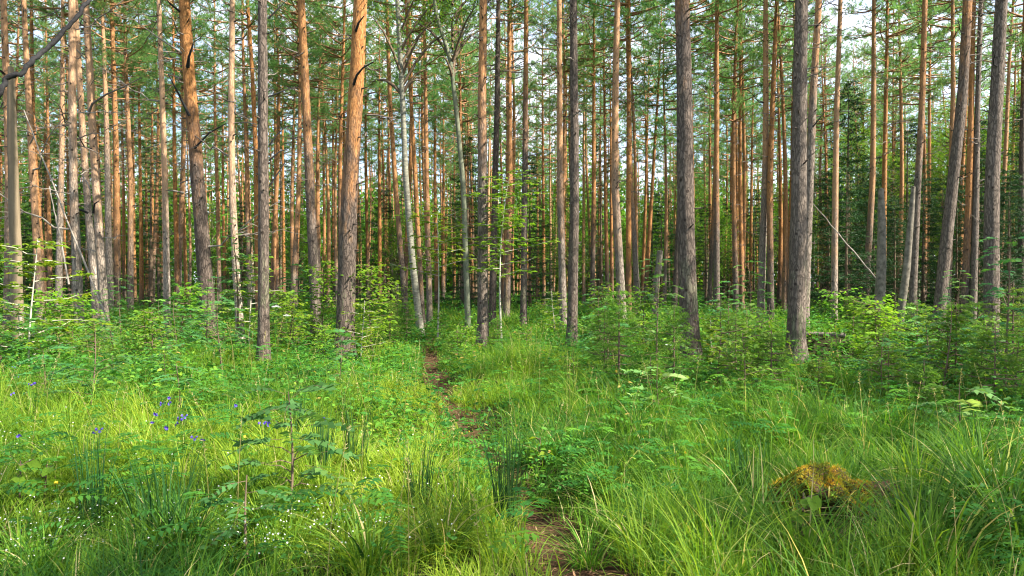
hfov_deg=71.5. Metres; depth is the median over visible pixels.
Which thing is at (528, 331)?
leafy shrub
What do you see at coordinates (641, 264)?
leafy tree
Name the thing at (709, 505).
grass tussock
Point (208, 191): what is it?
pine tree
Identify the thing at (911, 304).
spruce sapling
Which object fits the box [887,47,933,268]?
pine tree
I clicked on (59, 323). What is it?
leafy shrub
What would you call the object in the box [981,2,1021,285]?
pine tree
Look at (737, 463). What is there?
grass tussock
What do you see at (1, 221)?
leafy tree
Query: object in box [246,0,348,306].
pine tree
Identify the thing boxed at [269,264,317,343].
rowan sapling
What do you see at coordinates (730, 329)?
spruce sapling
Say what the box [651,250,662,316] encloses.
snag
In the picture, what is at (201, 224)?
pine tree
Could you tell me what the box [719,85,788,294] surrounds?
pine tree
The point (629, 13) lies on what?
pine tree
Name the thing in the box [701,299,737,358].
spruce sapling
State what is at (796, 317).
pine tree
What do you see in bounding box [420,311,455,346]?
leafy shrub
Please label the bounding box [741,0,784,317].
pine tree
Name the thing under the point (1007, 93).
pine tree
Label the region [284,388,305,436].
rush tuft
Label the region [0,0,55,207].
pine tree
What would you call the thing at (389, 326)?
spruce sapling
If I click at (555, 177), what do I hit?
pine tree
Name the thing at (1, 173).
pine tree
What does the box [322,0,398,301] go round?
pine tree
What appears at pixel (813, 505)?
seedling
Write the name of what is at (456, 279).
spruce tree
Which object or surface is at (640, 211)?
leafy tree
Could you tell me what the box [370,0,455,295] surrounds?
pine tree
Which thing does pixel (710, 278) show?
pine tree
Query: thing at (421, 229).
leafy tree
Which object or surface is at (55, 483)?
buttercup
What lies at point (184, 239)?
pine tree
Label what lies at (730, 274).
pine tree
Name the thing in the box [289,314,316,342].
rowan sapling
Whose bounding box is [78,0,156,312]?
pine tree
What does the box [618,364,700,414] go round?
rowan sapling
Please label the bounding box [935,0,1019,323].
pine tree
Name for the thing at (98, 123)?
pine tree
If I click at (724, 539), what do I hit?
seedling
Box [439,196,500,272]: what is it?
leafy tree
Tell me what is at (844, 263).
spruce tree
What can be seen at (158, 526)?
grass tussock
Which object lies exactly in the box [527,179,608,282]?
leafy tree
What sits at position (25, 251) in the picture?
spruce tree
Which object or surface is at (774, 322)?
spruce sapling
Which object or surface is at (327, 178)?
pine tree
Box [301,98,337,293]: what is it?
pine tree
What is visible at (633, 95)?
pine tree
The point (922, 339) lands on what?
rowan sapling
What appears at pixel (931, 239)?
leafy tree
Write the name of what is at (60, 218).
pine tree
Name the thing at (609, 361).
spruce sapling
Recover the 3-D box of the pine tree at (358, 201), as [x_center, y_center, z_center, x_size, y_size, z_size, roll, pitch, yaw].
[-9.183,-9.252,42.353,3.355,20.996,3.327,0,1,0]
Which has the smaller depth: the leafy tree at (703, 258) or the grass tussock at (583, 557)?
the grass tussock at (583, 557)
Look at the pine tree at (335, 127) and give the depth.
37.28 m
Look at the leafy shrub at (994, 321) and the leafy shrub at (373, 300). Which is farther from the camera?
the leafy shrub at (373, 300)
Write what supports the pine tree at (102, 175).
on the ground at (810, 349)
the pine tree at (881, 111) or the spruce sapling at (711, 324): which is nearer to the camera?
the spruce sapling at (711, 324)
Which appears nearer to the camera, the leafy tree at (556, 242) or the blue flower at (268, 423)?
the blue flower at (268, 423)
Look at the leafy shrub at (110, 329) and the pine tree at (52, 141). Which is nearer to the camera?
the leafy shrub at (110, 329)
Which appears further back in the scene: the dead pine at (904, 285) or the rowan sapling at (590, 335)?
the dead pine at (904, 285)
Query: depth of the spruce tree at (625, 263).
57.02 m
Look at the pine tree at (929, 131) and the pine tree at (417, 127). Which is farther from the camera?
the pine tree at (417, 127)
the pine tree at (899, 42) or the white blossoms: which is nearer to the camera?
the white blossoms
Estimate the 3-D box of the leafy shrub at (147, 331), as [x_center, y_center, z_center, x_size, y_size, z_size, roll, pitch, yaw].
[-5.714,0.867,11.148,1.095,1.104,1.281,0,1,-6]
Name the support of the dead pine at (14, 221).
on the ground at (810, 349)
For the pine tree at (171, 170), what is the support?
on the ground at (810, 349)
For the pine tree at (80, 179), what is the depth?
69.22 m
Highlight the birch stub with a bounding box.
[874,188,885,339]
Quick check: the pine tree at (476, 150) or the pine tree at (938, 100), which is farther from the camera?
the pine tree at (938, 100)
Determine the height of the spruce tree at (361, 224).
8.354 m
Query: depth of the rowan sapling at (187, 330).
12.09 m
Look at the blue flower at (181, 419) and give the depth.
5.60 m
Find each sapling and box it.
[0,238,111,370]
[0,251,40,373]
[0,293,38,360]
[8,343,83,404]
[11,327,64,367]
[37,326,140,410]
[90,312,134,353]
[97,275,140,340]
[133,300,194,346]
[143,344,185,383]
[145,299,211,353]
[146,365,216,408]
[150,288,212,348]
[175,293,208,329]
[177,290,262,366]
[184,276,230,344]
[197,475,292,566]
[211,209,257,343]
[220,381,364,527]
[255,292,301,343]
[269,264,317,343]
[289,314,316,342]
[305,329,370,386]
[378,307,404,348]
[390,301,428,348]
[435,330,471,367]
[480,319,514,353]
[572,309,623,377]
[578,298,638,365]
[579,279,621,338]
[580,291,665,391]
[601,340,627,365]
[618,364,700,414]
[626,259,688,363]
[630,305,715,395]
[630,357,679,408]
[681,317,736,364]
[700,312,727,344]
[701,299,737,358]
[704,281,751,353]
[706,312,761,383]
[713,260,776,337]
[718,302,772,361]
[740,329,799,401]
[748,304,798,370]
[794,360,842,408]
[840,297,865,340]
[842,331,922,400]
[849,310,906,369]
[860,341,916,409]
[882,362,962,430]
[884,297,942,375]
[889,299,926,355]
[890,301,1001,393]
[891,307,965,369]
[899,321,967,367]
[902,382,1015,443]
[915,302,1008,395]
[937,270,981,330]
[943,324,1023,428]
[948,330,1009,382]
[952,297,1003,373]
[954,236,1023,391]
[977,280,1023,371]
[999,305,1023,389]
[1004,314,1023,334]
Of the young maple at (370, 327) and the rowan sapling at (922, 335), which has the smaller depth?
the rowan sapling at (922, 335)
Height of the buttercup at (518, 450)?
0.414 m
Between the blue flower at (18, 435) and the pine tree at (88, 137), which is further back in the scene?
the pine tree at (88, 137)
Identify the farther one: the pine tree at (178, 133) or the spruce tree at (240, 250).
the pine tree at (178, 133)
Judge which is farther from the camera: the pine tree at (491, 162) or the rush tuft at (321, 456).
the pine tree at (491, 162)
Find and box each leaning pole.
[23,110,108,320]
[49,186,69,284]
[813,204,875,278]
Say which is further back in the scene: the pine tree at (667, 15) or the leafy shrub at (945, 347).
the pine tree at (667, 15)
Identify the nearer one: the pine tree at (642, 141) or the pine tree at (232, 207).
the pine tree at (232, 207)
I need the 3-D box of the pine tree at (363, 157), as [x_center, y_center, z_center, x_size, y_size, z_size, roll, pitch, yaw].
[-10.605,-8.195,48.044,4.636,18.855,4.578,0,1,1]
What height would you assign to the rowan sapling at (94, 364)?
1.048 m
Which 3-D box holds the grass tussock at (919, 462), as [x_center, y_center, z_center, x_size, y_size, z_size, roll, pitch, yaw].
[2.967,1.238,5.133,1.747,0.578,1.540,0,1,35]
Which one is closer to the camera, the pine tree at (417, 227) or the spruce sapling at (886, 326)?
the spruce sapling at (886, 326)
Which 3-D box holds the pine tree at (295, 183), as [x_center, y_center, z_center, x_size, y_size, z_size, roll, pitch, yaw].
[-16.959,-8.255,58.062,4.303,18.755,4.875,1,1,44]
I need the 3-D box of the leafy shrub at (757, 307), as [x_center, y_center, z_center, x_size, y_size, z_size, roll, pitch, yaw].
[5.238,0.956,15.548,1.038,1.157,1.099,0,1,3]
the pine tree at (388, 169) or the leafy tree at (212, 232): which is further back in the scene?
the leafy tree at (212, 232)
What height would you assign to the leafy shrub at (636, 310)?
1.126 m
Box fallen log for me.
[806,332,845,337]
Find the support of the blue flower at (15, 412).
on the ground at (810, 349)
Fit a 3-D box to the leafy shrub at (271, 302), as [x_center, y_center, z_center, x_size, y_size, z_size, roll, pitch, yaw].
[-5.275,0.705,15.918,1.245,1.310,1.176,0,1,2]
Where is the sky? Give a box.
[0,0,1022,283]
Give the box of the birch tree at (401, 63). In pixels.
[329,0,478,335]
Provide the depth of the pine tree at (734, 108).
31.34 m
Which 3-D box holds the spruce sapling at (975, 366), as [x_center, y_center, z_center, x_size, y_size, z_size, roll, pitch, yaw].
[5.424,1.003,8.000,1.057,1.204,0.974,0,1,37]
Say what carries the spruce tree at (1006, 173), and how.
on the ground at (810, 349)
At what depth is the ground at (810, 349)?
5.58 m
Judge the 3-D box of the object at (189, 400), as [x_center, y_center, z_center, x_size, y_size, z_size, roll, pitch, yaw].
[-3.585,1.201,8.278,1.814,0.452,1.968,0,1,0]
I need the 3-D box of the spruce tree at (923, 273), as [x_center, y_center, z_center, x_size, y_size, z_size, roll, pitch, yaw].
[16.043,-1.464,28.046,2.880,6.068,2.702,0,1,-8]
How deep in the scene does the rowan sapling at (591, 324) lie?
15.82 m
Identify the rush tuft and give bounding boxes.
[67,412,126,532]
[107,431,230,558]
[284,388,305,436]
[305,393,346,475]
[336,377,374,470]
[397,425,441,516]
[477,409,536,530]
[712,433,780,499]
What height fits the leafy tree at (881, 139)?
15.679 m
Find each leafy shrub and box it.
[0,286,101,354]
[0,319,31,350]
[26,306,93,361]
[32,289,126,355]
[67,311,127,356]
[95,354,127,378]
[96,324,121,340]
[100,309,187,367]
[118,308,193,368]
[121,311,147,335]
[139,282,234,351]
[244,290,304,339]
[270,294,328,353]
[274,259,362,348]
[295,318,332,351]
[296,321,354,364]
[326,264,407,353]
[384,284,414,323]
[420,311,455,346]
[438,323,485,364]
[511,328,544,356]
[553,355,590,379]
[568,283,630,341]
[607,323,631,357]
[621,283,669,344]
[621,300,649,340]
[633,327,659,345]
[679,325,754,390]
[712,314,820,392]
[714,329,794,399]
[726,321,794,376]
[727,306,766,339]
[806,287,863,339]
[810,297,934,384]
[817,295,916,373]
[843,328,922,390]
[852,292,905,334]
[867,314,920,361]
[877,310,911,346]
[885,303,1008,387]
[899,307,937,343]
[952,316,1023,380]
[962,330,1023,403]
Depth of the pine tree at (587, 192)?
51.23 m
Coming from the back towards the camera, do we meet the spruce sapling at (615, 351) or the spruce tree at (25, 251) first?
the spruce tree at (25, 251)
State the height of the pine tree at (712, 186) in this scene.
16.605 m
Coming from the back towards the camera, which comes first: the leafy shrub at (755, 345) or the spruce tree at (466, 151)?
the spruce tree at (466, 151)
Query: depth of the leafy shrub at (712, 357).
9.52 m
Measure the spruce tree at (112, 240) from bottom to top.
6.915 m
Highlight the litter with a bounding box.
[412,338,639,575]
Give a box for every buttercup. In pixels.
[48,481,72,535]
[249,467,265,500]
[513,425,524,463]
[683,452,697,488]
[729,449,744,485]
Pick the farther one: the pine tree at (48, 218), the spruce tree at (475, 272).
the spruce tree at (475, 272)
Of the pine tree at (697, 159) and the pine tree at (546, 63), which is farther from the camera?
the pine tree at (697, 159)
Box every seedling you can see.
[0,459,40,509]
[31,465,64,508]
[529,436,552,467]
[709,520,735,566]
[779,493,820,553]
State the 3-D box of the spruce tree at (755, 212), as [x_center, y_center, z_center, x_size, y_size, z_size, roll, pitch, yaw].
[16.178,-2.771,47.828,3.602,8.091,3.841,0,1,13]
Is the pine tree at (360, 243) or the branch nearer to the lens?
the branch
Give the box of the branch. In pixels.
[0,0,90,98]
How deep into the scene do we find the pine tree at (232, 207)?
15.95 m
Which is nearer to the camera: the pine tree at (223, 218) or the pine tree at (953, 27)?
the pine tree at (953, 27)
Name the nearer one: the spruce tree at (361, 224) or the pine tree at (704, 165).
the spruce tree at (361, 224)
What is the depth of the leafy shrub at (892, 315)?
12.03 m
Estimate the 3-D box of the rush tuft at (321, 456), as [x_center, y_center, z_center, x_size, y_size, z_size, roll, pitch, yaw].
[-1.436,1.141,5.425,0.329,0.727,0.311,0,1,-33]
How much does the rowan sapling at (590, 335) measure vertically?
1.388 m
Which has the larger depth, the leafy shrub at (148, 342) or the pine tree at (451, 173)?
the pine tree at (451, 173)
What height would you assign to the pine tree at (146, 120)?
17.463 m
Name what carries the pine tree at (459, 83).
on the ground at (810, 349)
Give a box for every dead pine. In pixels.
[7,66,23,340]
[811,144,815,292]
[894,186,914,331]
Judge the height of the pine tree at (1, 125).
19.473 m
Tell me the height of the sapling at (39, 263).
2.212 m
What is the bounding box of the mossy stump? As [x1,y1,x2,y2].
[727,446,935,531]
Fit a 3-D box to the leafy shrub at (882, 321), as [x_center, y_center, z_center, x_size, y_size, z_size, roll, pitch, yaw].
[5.166,0.828,10.222,1.626,1.401,1.390,0,1,16]
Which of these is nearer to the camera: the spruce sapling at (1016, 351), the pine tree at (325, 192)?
the spruce sapling at (1016, 351)
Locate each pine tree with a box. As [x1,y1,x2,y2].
[0,0,36,324]
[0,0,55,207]
[0,0,58,236]
[0,0,67,328]
[0,0,81,305]
[0,0,82,306]
[0,0,136,337]
[0,3,21,223]
[0,8,21,253]
[0,34,49,242]
[0,79,42,203]
[1,108,40,214]
[1,113,42,230]
[6,0,141,332]
[7,0,130,311]
[9,6,68,290]
[10,59,43,218]
[15,36,67,284]
[17,54,86,281]
[18,0,174,326]
[18,42,110,301]
[22,72,57,203]
[24,68,87,294]
[27,0,129,306]
[40,74,100,197]
[40,122,66,229]
[49,105,91,274]
[50,18,143,299]
[50,141,82,210]
[55,36,136,205]
[55,58,136,204]
[62,0,179,311]
[66,0,167,258]
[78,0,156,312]
[79,0,171,192]
[79,0,202,334]
[84,5,152,300]
[86,95,137,186]
[87,77,127,287]
[88,152,112,217]
[91,0,143,310]
[96,63,167,230]
[97,0,179,308]
[97,24,171,300]
[100,81,170,223]
[103,129,127,193]
[116,0,200,301]
[123,39,176,252]
[126,121,170,233]
[128,0,218,308]
[129,29,175,299]
[134,81,188,300]
[136,0,305,339]
[136,84,180,295]
[144,0,225,286]
[144,131,187,242]
[147,0,206,306]
[149,127,180,293]
[151,0,217,305]
[151,4,249,232]
[160,64,212,299]
[175,0,246,309]
[176,0,300,342]
[177,126,212,265]
[189,110,226,231]
[190,93,227,224]
[191,0,287,311]
[196,22,256,304]
[203,57,257,278]
[209,83,240,266]
[216,0,276,298]
[218,0,279,319]
[219,108,253,288]
[220,0,333,305]
[227,55,288,232]
[235,0,323,299]
[239,2,347,272]
[244,0,346,312]
[245,27,314,294]
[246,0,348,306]
[248,0,297,361]
[249,84,289,227]
[268,115,295,238]
[268,115,315,260]
[271,0,365,308]
[273,0,321,337]
[280,1,367,305]
[284,89,327,255]
[287,41,338,299]
[295,0,383,258]
[296,127,328,216]
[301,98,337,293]
[302,16,347,301]
[303,118,342,289]
[308,26,368,306]
[309,0,370,304]
[311,0,376,158]
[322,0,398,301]
[322,30,386,236]
[329,84,385,295]
[331,4,385,302]
[332,0,405,360]
[338,6,418,304]
[349,0,422,318]
[359,100,386,262]
[363,29,407,284]
[363,93,406,297]
[364,2,420,302]
[367,0,455,326]
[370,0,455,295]
[372,123,408,295]
[378,0,472,323]
[383,115,420,237]
[390,0,462,307]
[393,55,442,268]
[400,114,442,235]
[406,4,459,305]
[406,69,476,301]
[414,0,506,245]
[415,5,501,304]
[429,60,465,301]
[429,110,469,278]
[430,3,494,299]
[430,118,460,293]
[438,55,493,297]
[439,63,472,297]
[439,84,477,291]
[441,42,493,302]
[443,0,503,348]
[444,57,505,290]
[448,71,493,275]
[464,19,506,296]
[465,0,537,328]
[470,0,556,309]
[470,26,532,292]
[473,80,512,239]
[479,0,553,316]
[486,0,536,308]
[492,103,533,295]
[493,0,556,326]
[493,67,555,294]
[512,71,567,295]
[515,0,565,305]
[516,52,579,295]
[518,0,589,333]
[528,0,596,269]
[528,96,556,205]
[532,0,613,305]
[535,112,579,290]
[538,0,609,214]
[541,0,625,309]
[550,0,648,303]
[551,0,606,307]
[555,23,612,296]
[562,0,592,347]
[567,50,637,297]
[577,0,673,309]
[579,99,609,295]
[579,101,609,264]
[579,102,638,268]
[586,1,637,297]
[589,0,644,325]
[594,0,668,312]
[600,0,669,307]
[619,2,675,303]
[619,49,670,290]
[619,106,668,202]
[621,0,699,307]
[621,30,670,277]
[634,0,705,310]
[636,0,745,218]
[645,0,746,310]
[649,107,676,291]
[650,90,705,265]
[652,0,706,363]
[656,67,724,209]
[656,84,707,229]
[672,0,755,308]
[676,14,738,303]
[689,0,762,310]
[690,0,756,308]
[691,0,791,296]
[693,82,728,297]
[693,93,729,288]
[694,97,723,291]
[695,151,729,214]
[697,42,756,297]
[698,60,760,195]
[706,33,762,301]
[708,0,762,292]
[709,0,788,310]
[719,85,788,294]
[725,0,833,312]
[726,18,781,297]
[727,0,813,319]
[728,125,776,294]
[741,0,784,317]
[743,0,810,308]
[743,0,834,307]
[746,42,791,288]
[747,103,778,234]
[750,63,791,258]
[769,21,850,184]
[773,0,838,362]
[774,47,832,177]
[781,18,865,302]
[784,27,870,297]
[806,0,851,331]
[807,5,858,297]
[815,67,849,225]
[816,131,830,290]
[822,33,905,243]
[822,79,867,289]
[823,0,870,327]
[829,0,958,295]
[831,0,893,319]
[832,52,890,288]
[841,0,947,295]
[841,32,894,268]
[848,0,950,303]
[855,0,984,302]
[856,44,927,164]
[859,109,909,181]
[884,0,958,295]
[886,0,959,325]
[887,0,1015,322]
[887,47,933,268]
[906,54,955,270]
[910,40,975,174]
[912,86,950,218]
[915,1,1021,291]
[931,0,994,340]
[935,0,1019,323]
[940,37,1020,196]
[945,0,1022,300]
[951,0,1018,329]
[967,0,1020,352]
[976,0,1023,318]
[980,80,1016,172]
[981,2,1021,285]
[982,7,1022,167]
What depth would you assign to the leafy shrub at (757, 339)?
10.74 m
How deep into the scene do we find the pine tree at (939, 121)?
61.34 m
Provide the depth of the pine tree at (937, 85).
34.48 m
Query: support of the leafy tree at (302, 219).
on the ground at (810, 349)
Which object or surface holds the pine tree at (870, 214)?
on the ground at (810, 349)
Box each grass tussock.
[0,508,138,575]
[12,468,274,574]
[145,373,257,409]
[168,478,534,575]
[315,473,573,571]
[382,459,556,535]
[470,499,666,574]
[493,410,600,438]
[527,433,674,498]
[540,472,795,575]
[544,455,760,541]
[567,403,700,436]
[584,455,831,574]
[619,427,733,483]
[628,443,909,542]
[657,432,810,499]
[666,466,968,575]
[757,447,1023,575]
[818,419,1010,489]
[819,507,996,575]
[851,436,1023,569]
[859,417,1023,474]
[865,407,1023,520]
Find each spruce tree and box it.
[3,231,34,301]
[20,159,70,303]
[20,214,34,296]
[43,182,66,293]
[62,237,89,304]
[63,204,113,305]
[111,209,126,281]
[121,136,184,305]
[137,226,162,300]
[170,232,195,294]
[211,251,222,297]
[214,207,233,298]
[215,201,254,306]
[231,228,253,297]
[269,147,303,297]
[269,223,287,291]
[285,235,308,294]
[288,240,308,293]
[322,170,373,304]
[359,188,404,303]
[386,182,425,302]
[388,233,400,294]
[408,217,439,298]
[424,135,502,306]
[449,163,498,297]
[449,250,470,298]
[470,211,498,303]
[502,156,556,308]
[527,205,553,302]
[531,228,547,298]
[534,224,558,302]
[578,139,625,306]
[578,230,604,297]
[615,226,632,290]
[631,177,672,298]
[640,190,678,304]
[695,203,725,306]
[707,203,752,302]
[729,189,777,300]
[765,188,819,302]
[773,213,778,294]
[810,79,897,309]
[810,166,876,319]
[810,170,858,304]
[817,224,854,298]
[838,156,903,301]
[839,183,900,316]
[861,197,924,322]
[871,116,943,307]
[888,177,954,320]
[918,176,958,306]
[922,188,982,321]
[928,160,972,304]
[933,120,1015,314]
[951,148,1007,301]
[952,189,1018,321]
[978,173,1023,326]
[979,97,1023,319]
[979,167,1018,303]
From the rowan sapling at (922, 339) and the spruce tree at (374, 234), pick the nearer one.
the rowan sapling at (922, 339)
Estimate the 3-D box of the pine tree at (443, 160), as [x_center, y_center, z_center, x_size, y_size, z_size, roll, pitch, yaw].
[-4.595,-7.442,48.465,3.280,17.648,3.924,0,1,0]
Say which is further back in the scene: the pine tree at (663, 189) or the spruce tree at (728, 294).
the pine tree at (663, 189)
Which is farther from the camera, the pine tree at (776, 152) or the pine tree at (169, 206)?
the pine tree at (169, 206)
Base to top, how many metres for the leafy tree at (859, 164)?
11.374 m
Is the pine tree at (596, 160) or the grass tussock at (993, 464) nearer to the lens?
the grass tussock at (993, 464)
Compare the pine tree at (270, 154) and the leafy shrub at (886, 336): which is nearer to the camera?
the leafy shrub at (886, 336)
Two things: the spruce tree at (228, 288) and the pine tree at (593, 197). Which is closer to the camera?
the pine tree at (593, 197)
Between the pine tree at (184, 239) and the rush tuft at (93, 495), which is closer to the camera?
the rush tuft at (93, 495)
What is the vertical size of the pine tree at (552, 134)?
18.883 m
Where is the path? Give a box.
[421,317,641,575]
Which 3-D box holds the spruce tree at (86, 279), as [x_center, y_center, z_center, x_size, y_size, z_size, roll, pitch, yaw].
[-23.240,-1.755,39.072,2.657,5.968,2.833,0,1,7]
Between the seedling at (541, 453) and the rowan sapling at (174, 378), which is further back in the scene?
the rowan sapling at (174, 378)
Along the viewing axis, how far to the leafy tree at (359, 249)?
44.43 m
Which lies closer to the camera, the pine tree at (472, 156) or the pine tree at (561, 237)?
the pine tree at (561, 237)
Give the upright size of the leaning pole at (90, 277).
5.090 m
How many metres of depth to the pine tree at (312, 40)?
31.20 m
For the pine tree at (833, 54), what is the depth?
47.27 m
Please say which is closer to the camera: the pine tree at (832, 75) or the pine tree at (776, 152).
the pine tree at (832, 75)
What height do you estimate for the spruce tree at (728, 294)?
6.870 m
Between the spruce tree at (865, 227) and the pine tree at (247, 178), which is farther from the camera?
the pine tree at (247, 178)
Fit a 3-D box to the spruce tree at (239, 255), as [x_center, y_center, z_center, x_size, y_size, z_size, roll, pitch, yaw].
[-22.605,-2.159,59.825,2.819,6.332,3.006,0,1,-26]
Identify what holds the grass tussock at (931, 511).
on the ground at (810, 349)
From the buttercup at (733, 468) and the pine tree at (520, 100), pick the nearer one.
the buttercup at (733, 468)
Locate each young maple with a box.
[214,254,287,343]
[336,300,392,360]
[376,201,476,341]
[456,169,559,348]
[531,291,566,332]
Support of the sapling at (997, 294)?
on the ground at (810, 349)
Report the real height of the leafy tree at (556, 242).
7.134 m
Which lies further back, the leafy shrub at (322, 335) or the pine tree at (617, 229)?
the pine tree at (617, 229)
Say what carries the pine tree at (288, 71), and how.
on the ground at (810, 349)
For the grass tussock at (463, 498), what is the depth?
4.70 m
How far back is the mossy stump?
4.80 m
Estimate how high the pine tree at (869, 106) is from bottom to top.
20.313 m
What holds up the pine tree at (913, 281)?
on the ground at (810, 349)
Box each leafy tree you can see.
[0,176,28,263]
[0,201,54,276]
[64,197,121,277]
[187,199,243,290]
[210,238,243,299]
[230,231,270,275]
[269,207,326,306]
[320,213,360,272]
[321,225,375,280]
[360,213,424,298]
[382,226,414,286]
[395,201,449,273]
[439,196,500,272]
[518,233,547,294]
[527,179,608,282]
[545,210,586,272]
[603,218,663,298]
[613,199,669,273]
[631,245,663,280]
[659,180,724,274]
[695,203,756,277]
[701,239,729,283]
[719,169,766,262]
[747,181,818,291]
[773,211,830,278]
[782,152,855,282]
[814,124,904,287]
[830,90,933,232]
[852,145,940,296]
[876,137,957,295]
[895,93,1010,296]
[898,129,949,299]
[904,215,955,297]
[927,109,1011,234]
[933,134,1018,264]
[980,78,1020,291]
[980,118,1015,299]
[983,117,1018,244]
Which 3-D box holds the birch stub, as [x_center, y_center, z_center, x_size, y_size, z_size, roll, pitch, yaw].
[8.243,-0.326,16.001,0.300,3.828,0.279,0,1,0]
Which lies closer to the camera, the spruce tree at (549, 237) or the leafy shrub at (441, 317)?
the leafy shrub at (441, 317)
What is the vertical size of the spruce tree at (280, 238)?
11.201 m
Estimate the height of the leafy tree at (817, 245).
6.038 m
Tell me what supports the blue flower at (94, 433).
on the ground at (810, 349)
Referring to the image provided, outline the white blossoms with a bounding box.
[0,418,470,572]
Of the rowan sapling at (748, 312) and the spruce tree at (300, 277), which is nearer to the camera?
the rowan sapling at (748, 312)
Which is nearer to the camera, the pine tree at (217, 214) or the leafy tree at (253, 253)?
the pine tree at (217, 214)
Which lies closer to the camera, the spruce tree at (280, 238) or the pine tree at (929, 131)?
the pine tree at (929, 131)
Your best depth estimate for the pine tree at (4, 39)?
19.52 m
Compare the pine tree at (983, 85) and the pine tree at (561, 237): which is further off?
the pine tree at (983, 85)
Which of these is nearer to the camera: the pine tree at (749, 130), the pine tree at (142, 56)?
the pine tree at (142, 56)
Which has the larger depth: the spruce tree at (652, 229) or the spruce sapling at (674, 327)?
the spruce tree at (652, 229)
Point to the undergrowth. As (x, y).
(270, 370)
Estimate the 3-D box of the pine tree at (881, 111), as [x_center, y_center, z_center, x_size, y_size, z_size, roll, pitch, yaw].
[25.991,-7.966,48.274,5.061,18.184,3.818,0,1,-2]
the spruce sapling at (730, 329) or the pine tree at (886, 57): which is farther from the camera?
the pine tree at (886, 57)
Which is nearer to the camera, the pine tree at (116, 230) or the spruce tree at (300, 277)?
the pine tree at (116, 230)
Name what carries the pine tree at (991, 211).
on the ground at (810, 349)
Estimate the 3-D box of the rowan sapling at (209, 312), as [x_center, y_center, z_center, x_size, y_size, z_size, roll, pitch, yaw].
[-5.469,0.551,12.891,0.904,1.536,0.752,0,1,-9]
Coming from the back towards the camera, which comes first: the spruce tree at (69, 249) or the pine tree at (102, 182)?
the pine tree at (102, 182)
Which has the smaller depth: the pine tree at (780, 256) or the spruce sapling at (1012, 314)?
the spruce sapling at (1012, 314)
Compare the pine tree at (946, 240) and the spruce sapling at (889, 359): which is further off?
the pine tree at (946, 240)
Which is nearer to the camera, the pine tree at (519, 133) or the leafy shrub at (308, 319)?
the leafy shrub at (308, 319)
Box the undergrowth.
[0,286,1023,575]
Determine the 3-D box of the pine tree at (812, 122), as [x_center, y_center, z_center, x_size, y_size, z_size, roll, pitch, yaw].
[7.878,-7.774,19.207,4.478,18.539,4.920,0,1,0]
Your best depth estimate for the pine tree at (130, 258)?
28.14 m
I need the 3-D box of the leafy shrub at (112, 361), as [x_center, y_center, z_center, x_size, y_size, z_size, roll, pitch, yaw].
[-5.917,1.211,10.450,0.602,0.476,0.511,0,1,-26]
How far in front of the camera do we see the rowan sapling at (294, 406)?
4.57 m
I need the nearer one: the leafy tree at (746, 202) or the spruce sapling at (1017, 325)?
the spruce sapling at (1017, 325)
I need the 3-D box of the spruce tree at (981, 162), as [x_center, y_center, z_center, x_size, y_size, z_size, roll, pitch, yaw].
[20.339,-3.002,30.975,3.443,8.828,3.507,0,1,-29]
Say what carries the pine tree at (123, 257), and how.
on the ground at (810, 349)
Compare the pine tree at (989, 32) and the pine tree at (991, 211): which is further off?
the pine tree at (989, 32)
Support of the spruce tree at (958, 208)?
on the ground at (810, 349)
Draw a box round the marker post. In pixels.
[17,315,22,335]
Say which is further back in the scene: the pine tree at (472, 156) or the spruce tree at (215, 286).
the pine tree at (472, 156)
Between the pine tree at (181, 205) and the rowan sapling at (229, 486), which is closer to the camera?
the rowan sapling at (229, 486)
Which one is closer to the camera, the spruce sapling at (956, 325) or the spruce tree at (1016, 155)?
the spruce sapling at (956, 325)
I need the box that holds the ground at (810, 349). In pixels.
[0,285,1023,575]
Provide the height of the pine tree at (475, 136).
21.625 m
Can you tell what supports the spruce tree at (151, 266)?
on the ground at (810, 349)
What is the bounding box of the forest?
[0,106,1015,294]
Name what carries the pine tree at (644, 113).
on the ground at (810, 349)
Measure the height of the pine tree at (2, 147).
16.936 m
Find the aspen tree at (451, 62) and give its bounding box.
[381,0,538,328]
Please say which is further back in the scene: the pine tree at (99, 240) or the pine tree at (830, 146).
the pine tree at (830, 146)
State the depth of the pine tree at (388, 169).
48.05 m
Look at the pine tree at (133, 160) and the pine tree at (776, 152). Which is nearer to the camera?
the pine tree at (133, 160)
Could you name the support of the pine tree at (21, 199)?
on the ground at (810, 349)
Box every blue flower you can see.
[10,392,22,434]
[16,434,30,502]
[25,382,36,421]
[92,428,105,502]
[149,413,169,462]
[160,397,170,442]
[160,421,179,466]
[177,414,188,471]
[190,436,216,493]
[258,421,272,477]
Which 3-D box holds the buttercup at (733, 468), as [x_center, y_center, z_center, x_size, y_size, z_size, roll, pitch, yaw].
[1.663,1.409,5.266,0.130,0.442,0.143,0,1,-23]
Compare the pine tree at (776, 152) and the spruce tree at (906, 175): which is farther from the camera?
the pine tree at (776, 152)
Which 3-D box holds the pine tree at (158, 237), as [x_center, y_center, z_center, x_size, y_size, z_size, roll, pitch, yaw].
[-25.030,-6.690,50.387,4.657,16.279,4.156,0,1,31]
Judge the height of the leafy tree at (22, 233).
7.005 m
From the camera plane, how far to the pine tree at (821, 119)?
43.37 m
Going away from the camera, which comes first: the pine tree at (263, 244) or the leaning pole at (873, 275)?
the pine tree at (263, 244)
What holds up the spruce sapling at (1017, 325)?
on the ground at (810, 349)
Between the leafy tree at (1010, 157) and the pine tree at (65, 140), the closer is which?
the leafy tree at (1010, 157)
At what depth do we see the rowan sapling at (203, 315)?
16.41 m

